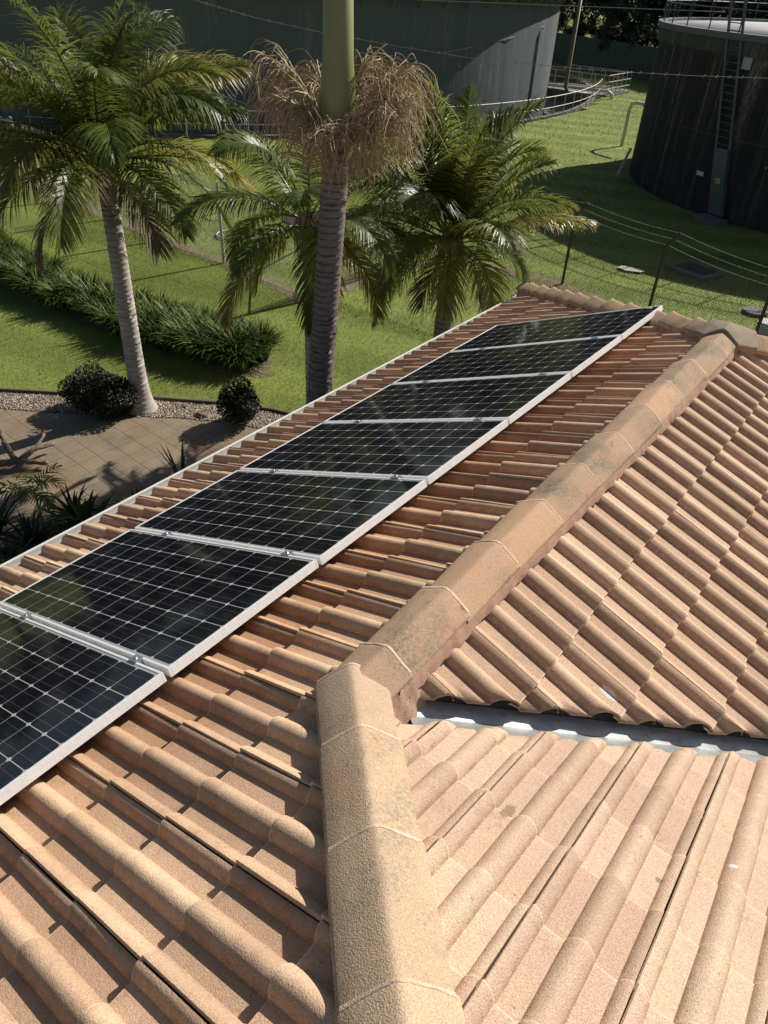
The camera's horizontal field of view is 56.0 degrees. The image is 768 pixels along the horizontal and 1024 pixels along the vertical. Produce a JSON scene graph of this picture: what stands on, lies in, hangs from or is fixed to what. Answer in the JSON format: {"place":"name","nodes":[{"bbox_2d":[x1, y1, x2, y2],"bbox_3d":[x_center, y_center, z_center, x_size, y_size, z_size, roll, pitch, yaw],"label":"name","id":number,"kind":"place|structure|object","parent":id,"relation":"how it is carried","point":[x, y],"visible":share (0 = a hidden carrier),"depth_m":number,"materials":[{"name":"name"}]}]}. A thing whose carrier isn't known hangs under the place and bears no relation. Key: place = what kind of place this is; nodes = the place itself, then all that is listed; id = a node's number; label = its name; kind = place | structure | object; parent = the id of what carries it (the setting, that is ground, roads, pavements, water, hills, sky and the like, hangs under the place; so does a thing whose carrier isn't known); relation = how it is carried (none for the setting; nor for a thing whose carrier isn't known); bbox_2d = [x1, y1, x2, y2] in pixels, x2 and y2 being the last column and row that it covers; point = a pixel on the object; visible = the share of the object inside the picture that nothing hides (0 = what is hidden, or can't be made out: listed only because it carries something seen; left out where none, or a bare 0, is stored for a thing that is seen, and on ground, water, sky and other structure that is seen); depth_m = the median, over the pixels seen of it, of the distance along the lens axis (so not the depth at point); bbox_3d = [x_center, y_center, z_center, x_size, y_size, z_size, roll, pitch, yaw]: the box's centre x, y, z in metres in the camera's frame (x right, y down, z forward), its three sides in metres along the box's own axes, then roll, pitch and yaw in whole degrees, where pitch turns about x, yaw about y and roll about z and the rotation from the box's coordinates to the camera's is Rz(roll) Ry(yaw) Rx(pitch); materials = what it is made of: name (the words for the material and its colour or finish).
{"place":"outdoors","nodes":[
{"label":"outdoors","id":0,"kind":"place"},
{"bbox_2d":[0,408,258,546],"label":"paving","id":1,"kind":"structure","parent":0,"point":[109,457],"depth_m":10.42,"materials":[{"name":"beige stone"}]},
{"bbox_2d":[0,484,49,544],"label":"garden plant","id":2,"kind":"object","parent":1,"relation":"on","point":[3,523],"visible":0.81,"depth_m":8.73,"materials":[{"name":"green plant"}]},
{"bbox_2d":[0,428,54,466],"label":"dead branch","id":3,"kind":"object","parent":1,"relation":"on","point":[14,459],"visible":1,"depth_m":9.87,"materials":[{"name":"brown wood"}]},
{"bbox_2d":[40,481,114,534],"bbox_3d":[-3.892,-0.070,8.970,0.799,0.478,0.900,19,40,20],"label":"garden plant","id":4,"kind":"object","parent":1,"relation":"on","point":[69,508],"visible":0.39,"depth_m":9.01,"materials":[{"name":"green plant"}]},
{"bbox_2d":[136,438,185,488],"bbox_3d":[-2.624,-0.578,9.496,0.948,0.736,1.234,6,37,4],"label":"spiky agave","id":5,"kind":"object","parent":1,"relation":"on","point":[172,465],"visible":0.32,"depth_m":9.54,"materials":[{"name":"green plant"}]},
{"bbox_2d":[0,1,767,428],"bbox_3d":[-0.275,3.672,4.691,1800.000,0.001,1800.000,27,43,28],"label":"lawn","id":6,"kind":"structure","parent":0,"point":[738,237],"depth_m":17.36,"materials":[{"name":"green plant"}]},
{"bbox_2d":[0,541,44,563],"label":"mulch bed","id":7,"kind":"object","parent":6,"relation":"on","point":[2,552],"depth_m":8.52,"materials":[{"name":"brown soil"}]},
{"bbox_2d":[0,531,36,564],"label":"garden plant","id":8,"kind":"object","parent":7,"relation":"on","point":[3,559],"visible":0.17,"depth_m":8.12,"materials":[{"name":"green plant"}]},
{"bbox_2d":[0,504,63,555],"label":"garden plant","id":9,"kind":"object","parent":7,"relation":"on","point":[30,534],"visible":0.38,"depth_m":8.44,"materials":[{"name":"green plant"}]},
{"bbox_2d":[0,463,68,532],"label":"young palm","id":10,"kind":"object","parent":7,"relation":"on","point":[21,494],"visible":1,"depth_m":8.35,"materials":[{"name":"green plant"}]},
{"bbox_2d":[35,489,115,533],"bbox_3d":[-3.528,0.132,8.659,1.277,0.705,1.225,27,43,28],"label":"garden plant","id":11,"kind":"object","parent":7,"relation":"on","point":[85,509],"visible":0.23,"depth_m":8.73,"materials":[{"name":"green plant"}]},
{"bbox_2d":[110,489,138,502],"bbox_3d":[-3.073,-0.020,9.071,0.900,0.518,0.861,-2,37,-7],"label":"garden plant","id":12,"kind":"object","parent":7,"relation":"on","point":[123,499],"visible":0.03,"depth_m":9.12,"materials":[{"name":"green plant"}]},
{"bbox_2d":[224,0,460,403],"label":"palm tree","id":13,"kind":"object","parent":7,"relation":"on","point":[337,122],"visible":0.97,"depth_m":6.67,"materials":[{"name":"brown plant"}]},
{"bbox_2d":[0,279,275,377],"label":"soil patch","id":14,"kind":"object","parent":6,"relation":"on","point":[199,363],"visible":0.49,"depth_m":12.95,"materials":[{"name":"brown soil"}]},
{"bbox_2d":[0,222,292,372],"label":"strap leaf hedge","id":15,"kind":"object","parent":14,"relation":"on","point":[186,331],"visible":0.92,"depth_m":13.32,"materials":[{"name":"green plant"}]},
{"bbox_2d":[0,391,285,428],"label":"gravel bed","id":16,"kind":"object","parent":6,"relation":"on","point":[73,407],"visible":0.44,"depth_m":11.34,"materials":[{"name":"grey gravel"}]},
{"bbox_2d":[57,361,112,411],"bbox_3d":[-4.559,-1.921,11.101,0.802,0.731,0.776,27,43,28],"label":"round shrub","id":17,"kind":"object","parent":16,"relation":"on","point":[74,394],"visible":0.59,"depth_m":10.96,"materials":[{"name":"green plant"}]},
{"bbox_2d":[76,369,138,420],"bbox_3d":[-4.156,-1.810,11.021,0.864,0.810,0.751,5,37,3],"label":"round shrub","id":18,"kind":"object","parent":16,"relation":"on","point":[118,401],"visible":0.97,"depth_m":10.87,"materials":[{"name":"green plant"}]},
{"bbox_2d":[0,0,261,416],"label":"palm tree","id":19,"kind":"object","parent":16,"relation":"on","point":[101,119],"visible":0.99,"depth_m":8.58,"materials":[{"name":"green plant"}]},
{"bbox_2d":[195,411,206,417],"bbox_3d":[-2.846,-1.512,11.245,0.209,0.100,0.155,27,43,28],"label":"rock","id":20,"kind":"object","parent":16,"relation":"on","point":[199,414],"visible":1,"depth_m":11.20,"materials":[{"name":"brown stone"}]},
{"bbox_2d":[216,375,261,422],"bbox_3d":[-2.165,-1.672,10.980,0.696,0.767,0.638,27,43,28],"label":"round shrub","id":21,"kind":"object","parent":16,"relation":"on","point":[235,405],"visible":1,"depth_m":10.84,"materials":[{"name":"green plant"}]},
{"bbox_2d":[0,388,290,414],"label":"garden edging","id":22,"kind":"object","parent":6,"relation":"on","point":[154,397],"visible":0.43,"depth_m":11.58,"materials":[{"name":"grey concrete"}]},
{"bbox_2d":[0,0,565,133],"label":"green water tank","id":23,"kind":"object","parent":6,"relation":"on","point":[521,33],"visible":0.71,"depth_m":31.13,"materials":[{"name":"metal"}]},
{"bbox_2d":[423,0,724,11],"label":"overhead wire","id":24,"kind":"object","parent":23,"relation":"attached to","point":[572,5],"visible":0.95,"depth_m":29.11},
{"bbox_2d":[564,0,589,96],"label":"thin upright pole","id":25,"kind":"object","parent":23,"relation":"attached to","point":[572,45],"visible":0.93,"depth_m":40.61,"materials":[{"name":"grey metal"}]},
{"bbox_2d":[168,84,424,404],"bbox_3d":[-0.995,-2.745,9.270,2.736,4.606,2.917,8,37,6],"label":"palm tree","id":26,"kind":"object","parent":6,"relation":"on","point":[297,196],"visible":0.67,"depth_m":8.40,"materials":[{"name":"green plant"}]},
{"bbox_2d":[2,69,595,139],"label":"tank pit","id":27,"kind":"object","parent":6,"relation":"in","point":[558,110],"visible":0.11,"depth_m":47.70,"materials":[{"name":"concrete"}]},
{"bbox_2d":[544,64,631,107],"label":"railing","id":28,"kind":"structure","parent":27,"relation":"in","point":[558,88],"depth_m":44.48,"materials":[{"name":"metal"}]},
{"bbox_2d":[282,211,318,223],"bbox_3d":[-2.196,-8.116,19.916,0.818,0.240,0.956,31,45,32],"label":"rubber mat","id":29,"kind":"object","parent":6,"relation":"on","point":[289,221],"visible":0.12,"depth_m":19.83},
{"bbox_2d":[1,174,605,302],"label":"soil strip","id":30,"kind":"object","parent":6,"relation":"on","point":[348,287],"visible":0.24,"depth_m":16.96,"materials":[{"name":"brown soil"}]},
{"bbox_2d":[1,116,310,292],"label":"chain link fence","id":31,"kind":"object","parent":30,"relation":"on","point":[220,225],"visible":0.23,"depth_m":16.66,"materials":[{"name":"metal"}]},
{"bbox_2d":[314,190,767,335],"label":"barbed wire fence","id":32,"kind":"object","parent":30,"relation":"on","point":[762,316],"visible":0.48,"depth_m":15.10,"materials":[{"name":"grey metal"}]},
{"bbox_2d":[21,80,601,137],"bbox_3d":[1.143,-18.727,33.532,32.359,0.972,5.921,-20,43,-28],"label":"pit handrail","id":33,"kind":"object","parent":6,"relation":"on","point":[185,123],"visible":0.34,"depth_m":34.11,"materials":[{"name":"grey metal"}]},
{"bbox_2d":[0,281,767,1023],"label":"tiled house","id":34,"kind":"structure","parent":6,"relation":"on","point":[478,735],"depth_m":2.31,"materials":[{"name":"concrete"}]},
{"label":"mounting rails","id":35,"kind":"object","parent":34,"relation":"attached to","visible":0},
{"bbox_2d":[0,608,166,804],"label":"solar panel","id":36,"kind":"object","parent":35,"relation":"attached to","point":[63,695],"visible":1,"depth_m":2.66,"materials":[{"name":"glass"}]},
{"bbox_2d":[0,529,318,676],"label":"solar panel","id":37,"kind":"object","parent":35,"relation":"attached to","point":[169,605],"visible":0.96,"depth_m":3.27,"materials":[{"name":"glass"}]},
{"bbox_2d":[134,470,426,564],"bbox_3d":[-0.629,-0.018,3.962,1.580,0.050,0.836,5,31,42],"label":"solar panel","id":38,"kind":"object","parent":35,"relation":"attached to","point":[321,519],"visible":0.85,"depth_m":3.82,"materials":[{"name":"glass"}]},
{"bbox_2d":[240,419,507,484],"bbox_3d":[-0.120,-0.395,4.495,1.580,0.048,0.836,5,31,41],"label":"solar panel","id":39,"kind":"object","parent":35,"relation":"attached to","point":[429,452],"visible":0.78,"depth_m":4.37,"materials":[{"name":"glass"}]},
{"bbox_2d":[324,373,570,423],"bbox_3d":[0.389,-0.771,5.029,1.580,0.048,0.836,5,31,41],"label":"solar panel","id":40,"kind":"object","parent":35,"relation":"attached to","point":[510,399],"visible":0.86,"depth_m":4.91,"materials":[{"name":"glass"}]},
{"bbox_2d":[392,335,621,383],"bbox_3d":[0.898,-1.147,5.562,1.580,0.048,0.836,5,31,41],"label":"solar panel","id":41,"kind":"object","parent":35,"relation":"attached to","point":[574,357],"visible":0.81,"depth_m":5.46,"materials":[{"name":"glass"}]},
{"bbox_2d":[449,305,662,351],"bbox_3d":[1.407,-1.523,6.096,1.580,0.048,0.836,5,31,41],"label":"solar panel","id":42,"kind":"object","parent":35,"relation":"attached to","point":[624,324],"visible":0.83,"depth_m":6.00,"materials":[{"name":"glass"}]},
{"bbox_2d":[341,75,596,337],"bbox_3d":[0.893,-3.365,10.122,3.665,4.730,3.586,-24,45,-31],"label":"palm tree","id":43,"kind":"object","parent":6,"relation":"on","point":[452,197],"visible":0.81,"depth_m":9.20,"materials":[{"name":"green plant"}]},
{"bbox_2d":[557,7,586,33],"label":"scrub bush","id":44,"kind":"object","parent":6,"relation":"on","point":[562,22],"visible":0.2,"depth_m":58.38,"materials":[{"name":"green plant"}]},
{"bbox_2d":[560,0,603,27],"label":"leafy tree","id":45,"kind":"object","parent":6,"relation":"on","point":[564,8],"visible":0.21,"depth_m":63.01,"materials":[{"name":"green plant"}]},
{"bbox_2d":[565,12,618,38],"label":"scrub bush","id":46,"kind":"object","parent":6,"relation":"on","point":[587,28],"visible":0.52,"depth_m":55.94,"materials":[{"name":"green plant"}]},
{"bbox_2d":[552,33,656,81],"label":"corrugated fence","id":47,"kind":"object","parent":6,"relation":"on","point":[615,55],"visible":0.23,"depth_m":53.49,"materials":[{"name":"metal"}]},
{"bbox_2d":[569,0,646,34],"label":"leafy tree","id":48,"kind":"object","parent":6,"relation":"on","point":[599,3],"visible":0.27,"depth_m":56.88,"materials":[{"name":"green plant"}]},
{"bbox_2d":[595,17,644,50],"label":"scrub bush","id":49,"kind":"object","parent":6,"relation":"on","point":[624,29],"visible":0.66,"depth_m":52.84,"materials":[{"name":"green plant"}]},
{"bbox_2d":[616,148,631,174],"bbox_3d":[8.575,-12.504,25.805,0.090,1.015,0.606,-3,38,-8],"label":"white plank","id":50,"kind":"object","parent":6,"relation":"on","point":[624,161],"visible":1,"depth_m":25.77,"materials":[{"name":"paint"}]},
{"bbox_2d":[618,266,643,271],"bbox_3d":[6.091,-6.005,17.853,0.411,0.001,0.569,-20,43,-28],"label":"concrete slab","id":51,"kind":"object","parent":6,"relation":"on","point":[632,269],"visible":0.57,"depth_m":17.85,"materials":[{"name":"grey concrete"}]},
{"bbox_2d":[620,101,643,145],"bbox_3d":[10.509,-16.052,30.043,0.210,1.748,1.550,-13,40,-20],"label":"vent pipe","id":52,"kind":"object","parent":6,"relation":"on","point":[632,104],"visible":0.77,"depth_m":30.41,"materials":[{"name":"grey metal"}]},
{"bbox_2d":[595,0,687,35],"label":"leafy tree","id":53,"kind":"object","parent":6,"relation":"on","point":[619,13],"visible":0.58,"depth_m":53.73,"materials":[{"name":"green plant"}]},
{"bbox_2d":[625,12,664,50],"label":"scrub bush","id":54,"kind":"object","parent":6,"relation":"on","point":[647,37],"visible":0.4,"depth_m":50.57,"materials":[{"name":"green plant"}]},
{"bbox_2d":[628,0,737,32],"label":"leafy tree","id":55,"kind":"object","parent":6,"relation":"on","point":[640,16],"visible":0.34,"depth_m":50.33,"materials":[{"name":"green plant"}]},
{"bbox_2d":[665,259,726,281],"bbox_3d":[7.774,-6.036,18.018,0.960,0.090,1.120,-20,43,-28],"label":"drain grate","id":56,"kind":"object","parent":6,"relation":"on","point":[689,270],"visible":0.78,"depth_m":17.97,"materials":[{"name":"metal"}]},
{"bbox_2d":[629,0,767,232],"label":"dark concrete tank","id":57,"kind":"object","parent":6,"relation":"on","point":[673,152],"visible":0.96,"depth_m":21.81,"materials":[{"name":"black concrete"}]},
{"bbox_2d":[696,170,703,176],"bbox_3d":[9.701,-10.390,22.167,0.030,0.120,0.260,-23,43,-14],"label":"plate","id":58,"kind":"object","parent":57,"relation":"attached to","point":[700,173],"visible":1,"depth_m":22.15,"materials":[{"name":"paint"}]},
{"bbox_2d":[708,0,746,216],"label":"ladder","id":59,"kind":"object","parent":57,"relation":"attached to","point":[719,180],"visible":0.98,"depth_m":21.18,"materials":[{"name":"grey metal"}]},
{"bbox_2d":[740,57,753,69],"bbox_3d":[10.070,-12.470,20.017,0.030,0.360,0.300,-17,42,-24],"label":"notice plate","id":60,"kind":"object","parent":57,"relation":"attached to","point":[746,63],"visible":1,"depth_m":20.02,"materials":[{"name":"white metal"}]},
{"bbox_2d":[692,213,727,226],"bbox_3d":[9.842,-8.834,21.830,0.500,0.140,0.900,-15,41,-23],"label":"concrete step","id":61,"kind":"object","parent":6,"relation":"on","point":[711,220],"visible":1,"depth_m":21.68,"materials":[{"name":"grey concrete"}]},
{"bbox_2d":[668,0,767,18],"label":"leafy tree","id":62,"kind":"object","parent":6,"relation":"on","point":[722,4],"visible":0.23,"depth_m":47.02,"materials":[{"name":"green plant"}]},
{"bbox_2d":[727,0,767,19],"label":"leafy tree","id":63,"kind":"object","parent":6,"relation":"on","point":[757,16],"visible":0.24,"depth_m":45.50,"materials":[{"name":"green plant"}]},
{"bbox_2d":[743,306,767,316],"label":"manhole lid","id":64,"kind":"object","parent":6,"relation":"on","point":[753,310],"visible":0.69,"depth_m":15.88,"materials":[{"name":"concrete"}]},
{"bbox_2d":[757,318,767,336],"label":"meter box","id":65,"kind":"object","parent":6,"relation":"on","point":[764,329],"visible":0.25,"depth_m":14.78,"materials":[{"name":"grey metal"}]},
{"bbox_2d":[195,0,758,78],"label":"barbed wire","id":66,"kind":"object","parent":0,"point":[294,26],"visible":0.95,"depth_m":9.59,"materials":[{"name":"grey metal"}]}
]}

